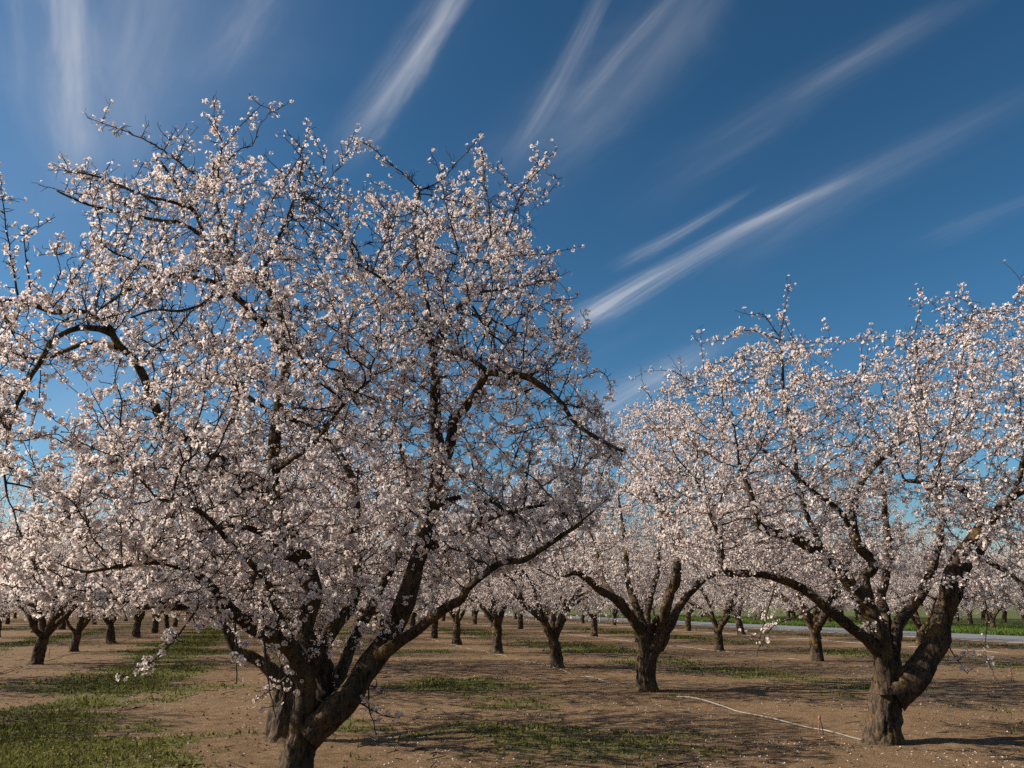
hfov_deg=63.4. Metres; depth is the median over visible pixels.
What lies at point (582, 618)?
almond tree
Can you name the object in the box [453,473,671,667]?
almond tree
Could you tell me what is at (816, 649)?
almond tree
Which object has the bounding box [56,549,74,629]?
almond tree
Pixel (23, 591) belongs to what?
almond tree
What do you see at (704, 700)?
irrigation hose
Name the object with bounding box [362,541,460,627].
almond tree
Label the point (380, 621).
almond tree
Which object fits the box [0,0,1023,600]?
sky
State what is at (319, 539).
almond tree
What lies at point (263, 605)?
almond tree
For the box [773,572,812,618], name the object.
almond tree
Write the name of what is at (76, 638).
almond tree
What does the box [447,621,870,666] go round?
irrigation hose
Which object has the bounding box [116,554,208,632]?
almond tree
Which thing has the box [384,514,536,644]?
almond tree
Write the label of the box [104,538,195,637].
almond tree
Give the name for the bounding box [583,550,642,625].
almond tree
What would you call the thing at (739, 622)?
almond tree
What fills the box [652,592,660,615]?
almond tree
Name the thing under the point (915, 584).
almond tree
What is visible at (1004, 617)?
almond tree
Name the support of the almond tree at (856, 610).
on the ground at (977, 739)
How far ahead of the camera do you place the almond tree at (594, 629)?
42.58 m
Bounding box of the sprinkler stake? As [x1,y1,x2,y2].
[818,715,823,734]
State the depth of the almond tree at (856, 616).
83.36 m
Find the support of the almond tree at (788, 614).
on the ground at (977, 739)
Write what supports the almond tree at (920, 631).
on the ground at (977, 739)
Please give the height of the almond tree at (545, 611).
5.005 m
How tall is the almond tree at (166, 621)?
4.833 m
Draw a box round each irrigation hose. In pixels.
[1,623,190,672]
[426,638,860,739]
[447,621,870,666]
[516,619,1008,653]
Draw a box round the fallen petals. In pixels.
[0,647,1023,767]
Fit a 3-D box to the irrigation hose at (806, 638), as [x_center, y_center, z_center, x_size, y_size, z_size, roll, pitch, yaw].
[8.974,16.798,57.099,0.290,0.109,63.280,4,-15,-15]
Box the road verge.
[364,607,1023,643]
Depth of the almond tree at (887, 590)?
62.30 m
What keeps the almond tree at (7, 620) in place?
on the ground at (977, 739)
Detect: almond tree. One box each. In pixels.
[0,93,628,767]
[0,474,144,664]
[0,518,32,615]
[0,523,62,636]
[2,522,155,651]
[2,605,29,623]
[15,550,76,632]
[42,513,188,643]
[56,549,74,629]
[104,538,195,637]
[108,408,465,742]
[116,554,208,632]
[118,420,454,658]
[157,466,398,660]
[163,585,199,629]
[171,590,206,626]
[357,557,389,627]
[358,602,378,623]
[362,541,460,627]
[378,546,482,637]
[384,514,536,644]
[399,490,583,653]
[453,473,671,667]
[461,593,501,623]
[481,554,552,628]
[491,399,799,691]
[499,567,590,632]
[527,530,661,636]
[554,557,600,623]
[564,524,714,642]
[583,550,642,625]
[594,549,679,613]
[627,259,1023,745]
[633,517,787,650]
[639,541,741,630]
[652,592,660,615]
[672,527,800,634]
[678,570,717,617]
[686,479,922,661]
[727,569,766,619]
[745,528,876,639]
[759,581,810,621]
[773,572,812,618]
[794,558,849,622]
[826,592,858,619]
[843,560,918,607]
[843,579,887,620]
[844,520,1000,646]
[875,547,971,616]
[875,556,938,622]
[921,558,1000,624]
[933,555,1023,627]
[955,605,962,620]
[970,551,1018,623]
[970,570,1022,621]
[980,537,1023,608]
[980,611,984,619]
[996,540,1023,598]
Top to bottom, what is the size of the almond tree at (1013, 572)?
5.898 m
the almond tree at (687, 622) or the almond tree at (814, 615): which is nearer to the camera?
the almond tree at (814, 615)
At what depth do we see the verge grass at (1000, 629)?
59.01 m
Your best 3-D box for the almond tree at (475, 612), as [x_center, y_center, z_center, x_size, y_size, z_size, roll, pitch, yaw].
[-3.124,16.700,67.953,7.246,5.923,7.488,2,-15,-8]
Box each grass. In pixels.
[0,626,1023,767]
[569,614,1023,635]
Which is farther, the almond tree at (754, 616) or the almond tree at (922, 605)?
the almond tree at (754, 616)
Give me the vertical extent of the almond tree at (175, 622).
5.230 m
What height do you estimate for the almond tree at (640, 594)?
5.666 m
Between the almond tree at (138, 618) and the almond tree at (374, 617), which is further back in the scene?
the almond tree at (374, 617)
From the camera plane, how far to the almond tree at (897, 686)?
10.44 m
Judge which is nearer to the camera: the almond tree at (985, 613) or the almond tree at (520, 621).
the almond tree at (520, 621)
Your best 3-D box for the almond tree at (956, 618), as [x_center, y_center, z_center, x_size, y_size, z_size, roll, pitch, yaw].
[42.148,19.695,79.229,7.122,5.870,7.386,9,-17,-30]
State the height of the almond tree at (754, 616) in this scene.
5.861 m
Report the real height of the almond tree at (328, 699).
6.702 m
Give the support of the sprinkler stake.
on the ground at (977, 739)
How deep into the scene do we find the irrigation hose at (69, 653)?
27.35 m
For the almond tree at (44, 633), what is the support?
on the ground at (977, 739)
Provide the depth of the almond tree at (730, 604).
30.39 m
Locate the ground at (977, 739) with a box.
[0,603,1023,767]
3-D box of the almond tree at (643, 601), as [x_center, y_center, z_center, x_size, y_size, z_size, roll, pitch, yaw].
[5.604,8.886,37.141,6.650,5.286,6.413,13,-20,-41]
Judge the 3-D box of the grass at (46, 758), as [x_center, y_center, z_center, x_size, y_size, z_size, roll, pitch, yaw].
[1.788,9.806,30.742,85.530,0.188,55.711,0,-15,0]
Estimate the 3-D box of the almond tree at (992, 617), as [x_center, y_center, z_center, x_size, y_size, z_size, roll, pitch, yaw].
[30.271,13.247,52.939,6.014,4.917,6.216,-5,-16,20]
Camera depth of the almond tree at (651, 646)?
16.64 m
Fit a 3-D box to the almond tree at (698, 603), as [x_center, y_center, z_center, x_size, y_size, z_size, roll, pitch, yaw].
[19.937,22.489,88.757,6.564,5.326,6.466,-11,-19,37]
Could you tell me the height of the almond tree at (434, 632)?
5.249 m
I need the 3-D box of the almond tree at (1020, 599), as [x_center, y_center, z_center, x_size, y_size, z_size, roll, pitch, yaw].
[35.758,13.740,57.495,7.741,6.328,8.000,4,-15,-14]
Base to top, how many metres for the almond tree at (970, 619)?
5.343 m
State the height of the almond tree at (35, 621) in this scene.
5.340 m
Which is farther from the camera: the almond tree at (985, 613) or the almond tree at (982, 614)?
the almond tree at (982, 614)
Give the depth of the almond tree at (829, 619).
67.15 m
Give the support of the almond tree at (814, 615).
on the ground at (977, 739)
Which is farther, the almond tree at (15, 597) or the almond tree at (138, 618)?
the almond tree at (138, 618)
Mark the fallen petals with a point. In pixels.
(590, 720)
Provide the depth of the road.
53.12 m
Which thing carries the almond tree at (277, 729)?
on the ground at (977, 739)
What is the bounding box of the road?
[426,610,1023,641]
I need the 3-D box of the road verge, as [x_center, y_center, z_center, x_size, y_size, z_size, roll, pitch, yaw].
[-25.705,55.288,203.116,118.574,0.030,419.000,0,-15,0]
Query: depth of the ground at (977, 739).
14.65 m
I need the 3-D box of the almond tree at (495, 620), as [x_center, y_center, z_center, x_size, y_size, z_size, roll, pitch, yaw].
[-0.712,6.708,29.485,6.748,5.631,7.114,0,-15,1]
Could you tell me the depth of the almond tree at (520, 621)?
55.10 m
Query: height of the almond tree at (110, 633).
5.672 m

